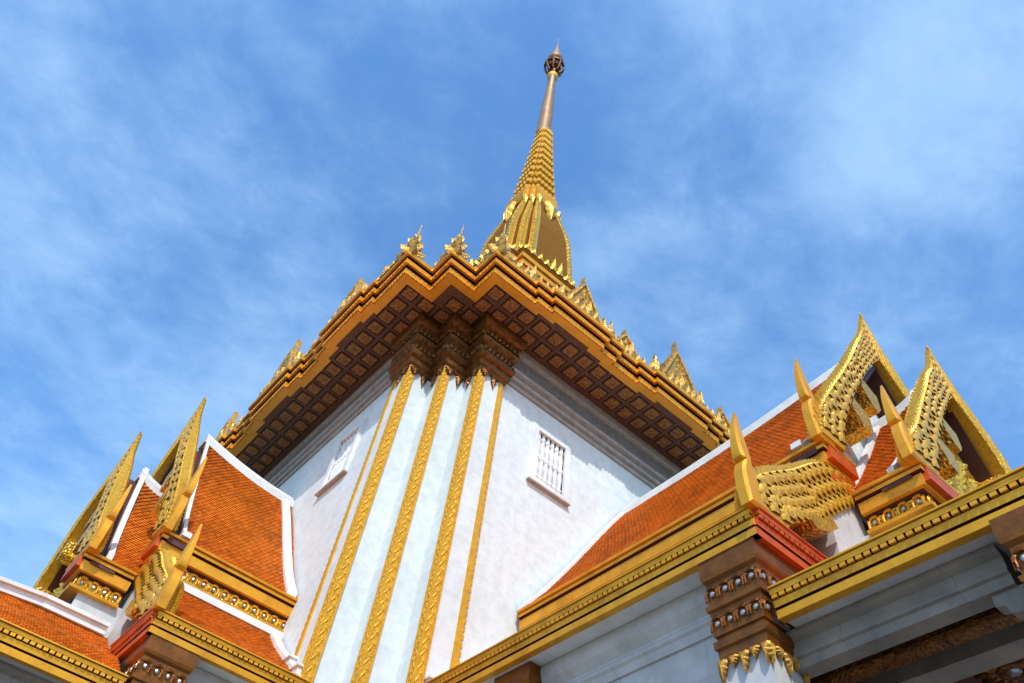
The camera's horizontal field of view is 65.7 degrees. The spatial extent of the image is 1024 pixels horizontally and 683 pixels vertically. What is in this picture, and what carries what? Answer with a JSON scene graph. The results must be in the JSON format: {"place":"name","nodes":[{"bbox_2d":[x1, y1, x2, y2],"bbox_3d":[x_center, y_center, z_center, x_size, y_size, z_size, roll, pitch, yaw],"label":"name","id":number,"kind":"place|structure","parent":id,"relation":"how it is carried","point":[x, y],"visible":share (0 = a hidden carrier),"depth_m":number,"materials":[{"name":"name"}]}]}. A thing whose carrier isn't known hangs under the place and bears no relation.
{"place":"outdoors","nodes":[
{"label":"outdoors","id":0,"kind":"place"},
{"bbox_2d":[215,39,729,682],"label":"temple tower","id":1,"kind":"structure","parent":0,"point":[455,455],"depth_m":18.16,"materials":[{"name":"white paint"}]},
{"bbox_2d":[314,417,367,496],"bbox_3d":[-3.865,2.629,18.145,0.215,1.755,1.210,37,-56,-20],"label":"window","id":2,"kind":"structure","parent":1,"relation":"in","point":[341,460],"depth_m":18.08,"materials":[{"name":"white"}]},
{"bbox_2d":[526,422,570,506],"bbox_3d":[0.810,2.726,17.635,1.210,1.755,0.255,37,-56,-20],"label":"window","id":3,"kind":"structure","parent":1,"relation":"in","point":[545,462],"depth_m":17.56,"materials":[{"name":"white"}]},
{"bbox_2d":[0,0,1023,587],"label":"sky","id":4,"kind":"structure","parent":0,"point":[191,191],"materials":[{"name":"blue"}]},
{"bbox_2d":[424,312,1023,682],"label":"temple portico","id":5,"kind":"structure","parent":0,"point":[852,516],"depth_m":9.18,"materials":[{"name":"orange tile"}]},
{"label":"paved ground","id":6,"kind":"structure","parent":0,"visible":0},
{"bbox_2d":[0,396,312,682],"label":"temple portico","id":7,"kind":"structure","parent":6,"relation":"on","point":[177,566],"depth_m":13.43,"materials":[{"name":"orange tile"}]}
]}

